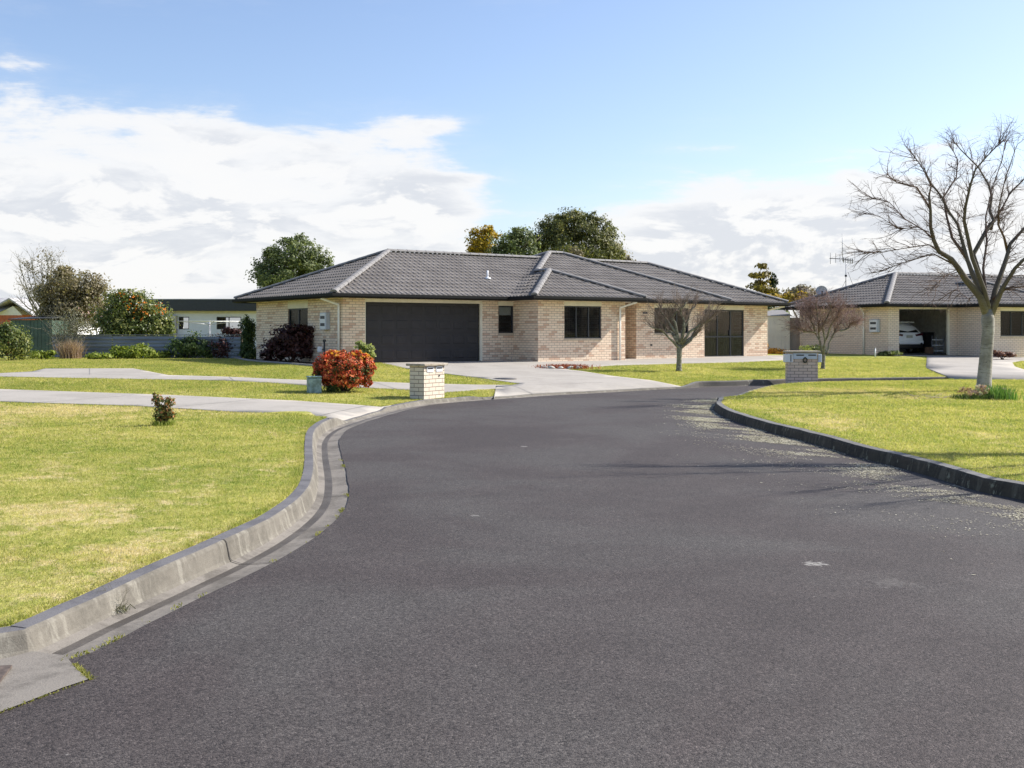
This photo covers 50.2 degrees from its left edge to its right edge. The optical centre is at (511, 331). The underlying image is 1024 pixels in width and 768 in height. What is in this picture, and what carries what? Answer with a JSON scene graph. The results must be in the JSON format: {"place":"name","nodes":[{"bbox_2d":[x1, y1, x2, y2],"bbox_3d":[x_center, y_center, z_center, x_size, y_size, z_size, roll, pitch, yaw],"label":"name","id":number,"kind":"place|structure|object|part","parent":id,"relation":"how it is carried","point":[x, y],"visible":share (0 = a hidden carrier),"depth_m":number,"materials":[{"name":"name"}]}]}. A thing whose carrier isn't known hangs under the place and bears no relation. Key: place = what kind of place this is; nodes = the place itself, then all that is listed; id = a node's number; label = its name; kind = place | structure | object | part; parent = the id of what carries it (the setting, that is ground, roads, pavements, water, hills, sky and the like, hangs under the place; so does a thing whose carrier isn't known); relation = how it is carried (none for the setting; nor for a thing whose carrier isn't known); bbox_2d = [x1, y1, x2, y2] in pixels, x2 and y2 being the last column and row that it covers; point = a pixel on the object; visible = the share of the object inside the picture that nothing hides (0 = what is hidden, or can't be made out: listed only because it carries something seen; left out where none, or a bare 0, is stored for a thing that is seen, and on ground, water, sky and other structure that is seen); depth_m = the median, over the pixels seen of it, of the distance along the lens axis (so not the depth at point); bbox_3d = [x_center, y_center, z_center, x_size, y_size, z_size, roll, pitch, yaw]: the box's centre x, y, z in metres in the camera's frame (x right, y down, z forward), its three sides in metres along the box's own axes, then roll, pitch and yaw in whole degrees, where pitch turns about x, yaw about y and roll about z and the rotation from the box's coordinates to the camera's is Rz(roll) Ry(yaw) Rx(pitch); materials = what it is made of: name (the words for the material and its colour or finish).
{"place":"outdoors","nodes":[
{"label":"outdoors","id":0,"kind":"place"},
{"bbox_2d":[0,298,38,342],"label":"gabled house","id":1,"kind":"structure","parent":0,"point":[9,309],"depth_m":75.00,"materials":[{"name":"white paint"}]},
{"bbox_2d":[0,389,390,419],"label":"driveway","id":2,"kind":"structure","parent":0,"point":[181,402],"depth_m":21.11,"materials":[{"name":"concrete"}]},
{"bbox_2d":[145,299,255,347],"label":"flat roof building","id":3,"kind":"structure","parent":0,"point":[206,309],"depth_m":61.98,"materials":[{"name":"metal"}]},
{"bbox_2d":[179,317,188,328],"bbox_3d":[-18.608,-0.461,62.135,0.590,0.711,0.210,0,0,0],"label":"window","id":4,"kind":"structure","parent":3,"relation":"in","point":[180,318],"depth_m":62.18,"materials":[{"name":"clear glass"}]},
{"bbox_2d":[217,317,240,328],"bbox_3d":[-16.060,-0.461,62.135,1.391,0.711,0.210,0,0,0],"label":"window","id":5,"kind":"structure","parent":3,"relation":"in","point":[219,326],"depth_m":62.20,"materials":[{"name":"black glass"}]},
{"bbox_2d":[0,385,1023,767],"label":"road","id":6,"kind":"structure","parent":0,"point":[632,579],"depth_m":5.70,"materials":[{"name":"grey asphalt"}]},
{"bbox_2d":[0,651,87,711],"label":"drain apron","id":7,"kind":"object","parent":6,"relation":"on","point":[31,675],"visible":1,"depth_m":4.79,"materials":[{"name":"concrete"}]},
{"bbox_2d":[0,665,11,681],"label":"drain grate","id":8,"kind":"object","parent":7,"relation":"on","point":[5,670],"visible":1,"depth_m":4.83,"materials":[{"name":"grey concrete"}]},
{"bbox_2d":[0,459,348,712],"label":"joint moss","id":9,"kind":"object","parent":6,"relation":"on","point":[81,669],"visible":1,"depth_m":5.11,"materials":[{"name":"green plant"}]},
{"bbox_2d":[0,387,675,659],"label":"kerb","id":10,"kind":"structure","parent":6,"relation":"on","point":[301,514],"depth_m":6.93,"materials":[{"name":"concrete"}]},
{"bbox_2d":[89,579,135,613],"bbox_3d":[-2.190,1.434,5.988,0.276,0.195,0.239,0,0,0],"label":"channel weed","id":11,"kind":"object","parent":10,"relation":"on","point":[123,608],"visible":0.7,"depth_m":5.96,"materials":[{"name":"green plant"}]},
{"bbox_2d":[211,389,658,563],"bbox_3d":[-1.300,1.460,16.947,4.462,0.160,25.155,0,0,15],"label":"kerb joint","id":12,"kind":"object","parent":10,"relation":"on","point":[316,494],"visible":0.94,"depth_m":7.27,"materials":[{"name":"grey concrete"}]},
{"bbox_2d":[675,377,948,388],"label":"kerb","id":13,"kind":"structure","parent":6,"relation":"on","point":[696,384],"depth_m":30.84,"materials":[{"name":"grey concrete"}]},
{"bbox_2d":[656,398,1023,574],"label":"blossom litter","id":14,"kind":"object","parent":6,"relation":"on","point":[699,411],"visible":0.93,"depth_m":13.62,"materials":[{"name":"beige plant"}]},
{"bbox_2d":[714,379,1023,499],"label":"kerb","id":15,"kind":"structure","parent":6,"relation":"on","point":[972,480],"depth_m":12.42,"materials":[{"name":"grey concrete"}]},
{"bbox_2d":[0,334,1023,626],"bbox_3d":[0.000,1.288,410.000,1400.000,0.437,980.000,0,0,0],"label":"lawn ground","id":16,"kind":"structure","parent":0,"point":[100,512],"depth_m":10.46,"materials":[{"name":"green plant"}]},
{"bbox_2d":[0,320,34,359],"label":"camellia bush","id":17,"kind":"object","parent":16,"relation":"on","point":[18,345],"visible":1,"depth_m":39.67,"materials":[{"name":"green plant"}]},
{"bbox_2d":[27,350,55,358],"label":"shrub","id":18,"kind":"object","parent":16,"relation":"on","point":[47,354],"visible":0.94,"depth_m":41.27,"materials":[{"name":"green plant"}]},
{"bbox_2d":[8,315,75,355],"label":"garden shed","id":19,"kind":"structure","parent":16,"relation":"on","point":[40,337],"depth_m":47.50,"materials":[{"name":"metal"}]},
{"bbox_2d":[10,242,82,319],"bbox_3d":[-26.274,-1.973,61.910,4.610,6.197,4.031,0,0,-31],"label":"bare tree","id":20,"kind":"object","parent":16,"relation":"on","point":[37,280],"visible":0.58,"depth_m":61.60,"materials":[{"name":"brown plant"}]},
{"bbox_2d":[28,301,107,355],"bbox_3d":[-17.528,-0.211,43.390,2.938,2.580,2.938,0,0,0],"label":"grey shrub","id":21,"kind":"object","parent":16,"relation":"on","point":[71,326],"visible":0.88,"depth_m":43.37,"materials":[{"name":"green plant"}]},
{"bbox_2d":[51,338,88,358],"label":"dry grass clump","id":22,"kind":"object","parent":16,"relation":"on","point":[70,351],"visible":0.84,"depth_m":42.03,"materials":[{"name":"beige plant"}]},
{"bbox_2d":[26,265,114,334],"bbox_3d":[-20.145,-0.960,49.971,3.745,4.190,3.163,0,0,0],"label":"olive tree","id":23,"kind":"object","parent":16,"relation":"on","point":[70,290],"visible":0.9,"depth_m":49.51,"materials":[{"name":"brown plant"}]},
{"bbox_2d":[78,308,99,334],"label":"house","id":24,"kind":"structure","parent":16,"relation":"on","point":[89,329],"depth_m":83.62,"materials":[{"name":"ceramic"}]},
{"bbox_2d":[84,351,116,358],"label":"shrub","id":25,"kind":"object","parent":16,"relation":"on","point":[93,355],"visible":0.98,"depth_m":41.23,"materials":[{"name":"green plant"}]},
{"bbox_2d":[85,287,179,343],"bbox_3d":[-16.315,-0.376,47.012,3.951,3.062,3.098,0,0,0],"label":"camellia tree","id":26,"kind":"object","parent":16,"relation":"on","point":[124,314],"visible":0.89,"depth_m":46.50,"materials":[{"name":"green plant"}]},
{"bbox_2d":[108,343,157,358],"bbox_3d":[-14.625,0.790,42.165,2.039,0.742,0.957,0,0,0],"label":"bush","id":27,"kind":"object","parent":16,"relation":"on","point":[126,352],"visible":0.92,"depth_m":41.98,"materials":[{"name":"green plant"}]},
{"bbox_2d":[52,334,242,358],"bbox_3d":[-14.689,0.662,43.729,8.649,1.055,0.120,0,0,15],"label":"corrugated fence","id":28,"kind":"object","parent":16,"relation":"on","point":[103,343],"visible":0.43,"depth_m":43.71,"materials":[{"name":"metal"}]},
{"bbox_2d":[154,351,171,357],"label":"shrub","id":29,"kind":"object","parent":16,"relation":"on","point":[161,354],"visible":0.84,"depth_m":42.82,"materials":[{"name":"green plant"}]},
{"bbox_2d":[150,392,176,425],"bbox_3d":[-5.144,1.159,16.085,0.468,0.541,0.397,0,0,0],"label":"shrub","id":30,"kind":"object","parent":16,"relation":"on","point":[164,414],"visible":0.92,"depth_m":16.07,"materials":[{"name":"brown plant"}]},
{"bbox_2d":[162,331,217,357],"bbox_3d":[-12.479,0.566,42.962,2.464,1.258,1.264,0,0,0],"label":"dark shrub","id":31,"kind":"object","parent":16,"relation":"on","point":[187,346],"visible":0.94,"depth_m":42.72,"materials":[{"name":"green plant"}]},
{"bbox_2d":[179,321,238,336],"bbox_3d":[-14.382,0.306,52.000,2.442,1.627,1.647,0,0,19],"label":"clothes line","id":32,"kind":"object","parent":16,"relation":"on","point":[209,324],"visible":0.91,"depth_m":51.92,"materials":[{"name":"metal"}]},
{"bbox_2d":[206,326,241,358],"bbox_3d":[-11.219,0.522,43.010,1.563,1.477,1.352,0,0,0],"label":"dark shrub","id":33,"kind":"object","parent":16,"relation":"on","point":[227,330],"visible":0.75,"depth_m":42.70,"materials":[{"name":"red plant"}]},
{"bbox_2d":[0,368,502,392],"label":"footpath","id":34,"kind":"structure","parent":16,"relation":"on","point":[109,373],"depth_m":28.58,"materials":[{"name":"concrete"}]},
{"bbox_2d":[234,357,312,365],"bbox_3d":[-8.238,1.055,37.582,1.058,0.118,11.236,0,0,-32],"label":"bed edging","id":35,"kind":"object","parent":16,"relation":"on","point":[289,363],"visible":0.57,"depth_m":35.72,"materials":[{"name":"concrete"}]},
{"bbox_2d":[251,359,313,363],"bbox_3d":[-7.774,1.073,38.061,2.366,0.030,11.407,0,0,-33],"label":"garden bed","id":36,"kind":"object","parent":16,"relation":"on","point":[290,362],"visible":0.18,"depth_m":36.96,"materials":[{"name":"brown soil"}]},
{"bbox_2d":[233,314,255,358],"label":"ivy column","id":37,"kind":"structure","parent":36,"relation":"on","point":[248,335],"depth_m":41.99,"materials":[{"name":"green plant"}]},
{"bbox_2d":[257,323,316,361],"bbox_3d":[-7.661,0.473,37.484,2.108,1.555,1.490,0,0,0],"label":"burgundy shrub","id":38,"kind":"object","parent":36,"relation":"on","point":[291,341],"visible":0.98,"depth_m":37.25,"materials":[{"name":"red plant"}]},
{"bbox_2d":[317,339,325,353],"bbox_3d":[-6.264,0.695,36.000,0.270,0.850,0.120,0,0,0],"label":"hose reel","id":39,"kind":"object","parent":36,"relation":"on","point":[319,349],"visible":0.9,"depth_m":35.96,"materials":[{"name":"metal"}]},
{"bbox_2d":[245,232,334,288],"bbox_3d":[-12.193,-2.186,59.912,5.046,6.635,3.863,0,0,0],"label":"evergreen tree","id":40,"kind":"object","parent":16,"relation":"on","point":[276,261],"visible":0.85,"depth_m":59.35,"materials":[{"name":"green plant"}]},
{"bbox_2d":[306,376,321,393],"bbox_3d":[-4.343,1.185,23.998,0.310,0.405,0.280,0,0,-20],"label":"service cabinet","id":41,"kind":"object","parent":16,"relation":"on","point":[314,384],"visible":0.84,"depth_m":23.88,"materials":[{"name":"metal"}]},
{"bbox_2d":[312,349,376,391],"bbox_3d":[-3.745,0.899,24.429,1.331,1.003,1.248,0,0,-39],"label":"red bush","id":42,"kind":"object","parent":16,"relation":"on","point":[348,371],"visible":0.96,"depth_m":24.18,"materials":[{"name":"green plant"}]},
{"bbox_2d":[353,340,375,358],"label":"variegated shrub","id":43,"kind":"object","parent":16,"relation":"on","point":[364,348],"visible":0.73,"depth_m":33.71,"materials":[{"name":"green plant"}]},
{"bbox_2d":[406,363,447,399],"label":"letterbox pillar","id":44,"kind":"structure","parent":16,"relation":"on","point":[426,380],"depth_m":23.34,"materials":[{"name":"brick"}]},
{"bbox_2d":[464,224,499,255],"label":"golden tree","id":45,"kind":"object","parent":16,"relation":"on","point":[480,242],"visible":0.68,"depth_m":67.66,"materials":[{"name":"yellow plant"}]},
{"bbox_2d":[232,248,790,361],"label":"brick house","id":46,"kind":"structure","parent":16,"relation":"on","point":[401,305],"depth_m":39.43,"materials":[{"name":"brick"}]},
{"bbox_2d":[288,300,307,352],"bbox_3d":[-7.452,-0.108,38.559,0.275,1.925,1.722,0,0,-35],"label":"window","id":47,"kind":"structure","parent":46,"relation":"in","point":[301,314],"depth_m":38.60,"materials":[{"name":"metal"}]},
{"bbox_2d":[365,298,481,361],"bbox_3d":[-2.978,0.025,37.438,4.637,2.210,0.113,0,0,-35],"label":"garage door","id":48,"kind":"structure","parent":46,"relation":"in","point":[412,330],"depth_m":37.43,"materials":[{"name":"paint"}]},
{"bbox_2d":[498,301,513,334],"bbox_3d":[-0.248,-0.464,39.363,0.702,1.212,0.165,0,0,-35],"label":"window","id":49,"kind":"structure","parent":46,"relation":"in","point":[504,307],"depth_m":39.38,"materials":[{"name":"glass"}]},
{"bbox_2d":[564,301,601,340],"bbox_3d":[2.503,-0.368,39.507,1.749,1.405,0.251,0,0,-35],"label":"window","id":50,"kind":"structure","parent":46,"relation":"in","point":[575,304],"depth_m":39.52,"materials":[{"name":"black glass"}]},
{"bbox_2d":[654,304,688,334],"bbox_3d":[6.223,-0.456,43.088,1.866,1.228,0.251,0,0,-35],"label":"window","id":51,"kind":"structure","parent":46,"relation":"in","point":[664,305],"depth_m":42.93,"materials":[{"name":"black glass"}]},
{"bbox_2d":[704,305,743,356],"bbox_3d":[8.814,0.000,45.777,2.350,2.140,0.246,0,0,-35],"label":"glass door","id":52,"kind":"structure","parent":46,"relation":"in","point":[711,338],"depth_m":45.77,"materials":[{"name":"grey glass"}]},
{"bbox_2d":[0,356,1023,396],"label":"grass","id":53,"kind":"structure","parent":16,"relation":"on","point":[137,363],"depth_m":30.73,"materials":[{"name":"green plant"}]},
{"bbox_2d":[484,225,542,257],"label":"green tree","id":54,"kind":"object","parent":16,"relation":"on","point":[518,242],"visible":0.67,"depth_m":65.66,"materials":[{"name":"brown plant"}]},
{"bbox_2d":[528,363,600,368],"bbox_3d":[1.729,1.089,34.478,2.450,0.190,1.473,0,0,0],"label":"succulent bed","id":55,"kind":"object","parent":16,"relation":"on","point":[565,365],"visible":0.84,"depth_m":34.33,"materials":[{"name":"green plant"}]},
{"bbox_2d":[526,206,626,262],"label":"broad tree","id":56,"kind":"object","parent":16,"relation":"on","point":[558,232],"visible":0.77,"depth_m":71.17,"materials":[{"name":"green plant"}]},
{"bbox_2d":[568,246,588,257],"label":"round shrub","id":57,"kind":"object","parent":16,"relation":"on","point":[573,250],"visible":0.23,"depth_m":57.79,"materials":[{"name":"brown plant"}]},
{"bbox_2d":[605,242,636,262],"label":"bronze tree","id":58,"kind":"object","parent":16,"relation":"on","point":[627,257],"visible":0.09,"depth_m":73.74,"materials":[{"name":"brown plant"}]},
{"bbox_2d":[635,282,728,370],"bbox_3d":[5.304,-0.168,34.455,3.131,2.956,1.689,0,0,0],"label":"bare tree","id":59,"kind":"object","parent":16,"relation":"on","point":[680,343],"visible":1,"depth_m":34.40,"materials":[{"name":"brown plant"}]},
{"bbox_2d":[745,263,779,293],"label":"layered conifer","id":60,"kind":"object","parent":16,"relation":"on","point":[759,285],"visible":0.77,"depth_m":84.78,"materials":[{"name":"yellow plant"}]},
{"bbox_2d":[766,272,780,296],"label":"cypress","id":61,"kind":"object","parent":16,"relation":"on","point":[774,282],"visible":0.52,"depth_m":89.85,"materials":[{"name":"green plant"}]},
{"bbox_2d":[767,343,788,353],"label":"orange bush","id":62,"kind":"object","parent":16,"relation":"on","point":[772,351],"visible":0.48,"depth_m":51.75,"materials":[{"name":"brown plant"}]},
{"bbox_2d":[767,310,791,350],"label":"garden shed","id":63,"kind":"structure","parent":16,"relation":"on","point":[777,338],"depth_m":55.00,"materials":[{"name":"beige metal"}]},
{"bbox_2d":[766,290,807,311],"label":"hedge shrub","id":64,"kind":"object","parent":16,"relation":"on","point":[789,297],"visible":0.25,"depth_m":79.67,"materials":[{"name":"brown plant"}]},
{"bbox_2d":[790,318,799,350],"bbox_3d":[14.380,0.195,55.242,0.790,1.950,0.115,0,0,0],"label":"side fence","id":65,"kind":"object","parent":16,"relation":"on","point":[794,344],"visible":0.4,"depth_m":55.20,"materials":[{"name":"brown wood"}]},
{"bbox_2d":[780,284,816,317],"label":"brown tree","id":66,"kind":"object","parent":16,"relation":"on","point":[802,287],"visible":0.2,"depth_m":94.63,"materials":[{"name":"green plant"}]},
{"bbox_2d":[783,351,821,383],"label":"letterbox pillar","id":67,"kind":"structure","parent":16,"relation":"on","point":[801,366],"depth_m":30.73,"materials":[{"name":"grey brick"}]},
{"bbox_2d":[798,344,826,353],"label":"shrub","id":68,"kind":"object","parent":16,"relation":"on","point":[811,348],"visible":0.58,"depth_m":48.88,"materials":[{"name":"green plant"}]},
{"bbox_2d":[774,284,872,368],"bbox_3d":[10.535,-0.137,37.285,3.654,2.954,2.734,0,0,0],"label":"bare tree","id":69,"kind":"object","parent":16,"relation":"on","point":[807,311],"visible":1,"depth_m":36.92,"materials":[{"name":"brown plant"}]},
{"bbox_2d":[630,377,1023,480],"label":"grass","id":70,"kind":"structure","parent":16,"relation":"on","point":[907,401],"depth_m":17.46,"materials":[{"name":"green plant"}]},
{"bbox_2d":[876,350,902,355],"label":"shrub","id":71,"kind":"object","parent":16,"relation":"on","point":[890,353],"visible":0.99,"depth_m":48.16,"materials":[{"name":"green plant"}]},
{"bbox_2d":[780,271,1023,356],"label":"brick house","id":72,"kind":"structure","parent":16,"relation":"on","point":[959,332],"depth_m":50.31,"materials":[{"name":"brick"}]},
{"bbox_2d":[816,286,826,295],"bbox_3d":[15.450,-2.001,54.329,0.478,0.540,0.561,0,0,-17],"label":"satellite dish","id":73,"kind":"object","parent":72,"relation":"attached to","point":[822,288],"visible":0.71,"depth_m":54.47,"materials":[{"name":"metal"}]},
{"bbox_2d":[830,234,853,286],"bbox_3d":[16.376,-3.426,54.177,1.278,2.820,0.714,0,0,0],"label":"tv aerial","id":74,"kind":"object","parent":72,"relation":"attached to","point":[850,260],"visible":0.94,"depth_m":54.17,"materials":[{"name":"metal"}]},
{"bbox_2d":[919,332,933,351],"bbox_3d":[20.441,0.533,54.015,0.560,0.960,0.620,0,0,-22],"label":"wheelie bin","id":75,"kind":"object","parent":72,"relation":"on","point":[928,338],"visible":0.72,"depth_m":53.79,"materials":[{"name":"plastic"}]},
{"bbox_2d":[925,347,932,353],"bbox_3d":[19.472,0.901,51.046,0.280,0.303,0.280,0,0,-33],"label":"cardboard box","id":76,"kind":"object","parent":72,"relation":"on","point":[928,350],"visible":1,"depth_m":50.94,"materials":[{"name":"brown cardboard"}]},
{"bbox_2d":[932,339,942,351],"bbox_3d":[19.945,0.633,51.237,0.444,0.840,0.288,0,0,-22],"label":"shelf rack","id":77,"kind":"object","parent":72,"relation":"on","point":[937,345],"visible":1,"depth_m":51.12,"materials":[{"name":"white plastic"}]},
{"bbox_2d":[1000,307,1023,337],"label":"window","id":78,"kind":"structure","parent":72,"relation":"in","point":[1004,311],"depth_m":49.60,"materials":[{"name":"black glass"}]},
{"bbox_2d":[832,114,1023,389],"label":"bare tree","id":79,"kind":"object","parent":16,"relation":"on","point":[978,290],"visible":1,"depth_m":25.31,"materials":[{"name":"plant"}]},
{"bbox_2d":[903,388,968,398],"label":"fallen twigs","id":80,"kind":"object","parent":16,"relation":"on","point":[931,396],"visible":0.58,"depth_m":22.55,"materials":[{"name":"brown wood"}]},
{"bbox_2d":[949,383,1023,400],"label":"daffodil clump","id":81,"kind":"object","parent":16,"relation":"on","point":[999,393],"visible":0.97,"depth_m":22.29,"materials":[{"name":"green plant"}]},
{"bbox_2d":[993,350,1016,359],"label":"shrub","id":82,"kind":"object","parent":16,"relation":"on","point":[1001,354],"visible":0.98,"depth_m":46.49,"materials":[{"name":"brown plant"}]},
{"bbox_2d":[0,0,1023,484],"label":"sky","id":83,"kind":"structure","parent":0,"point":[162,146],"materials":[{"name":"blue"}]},
{"bbox_2d":[374,355,782,397],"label":"driveway","id":84,"kind":"structure","parent":0,"point":[542,380],"depth_m":31.56,"materials":[{"name":"concrete"}]},
{"bbox_2d":[899,322,923,352],"bbox_3d":[17.817,0.285,53.122,2.140,1.565,4.310,0,0,-22],"label":"parked car","id":85,"kind":"object","parent":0,"point":[911,339],"visible":0.39,"depth_m":51.32,"materials":[{"name":"white paint"}]},
{"bbox_3d":[18.498,-0.117,51.437,1.240,0.380,0.445,0,0,-22],"label":"rear window","id":86,"kind":"part","parent":85,"relation":"part of","materials":[{"name":"glass"}]},
{"bbox_2d":[898,355,1023,379],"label":"driveway","id":87,"kind":"structure","parent":0,"point":[955,367],"depth_m":40.16,"materials":[{"name":"concrete"}]}
]}

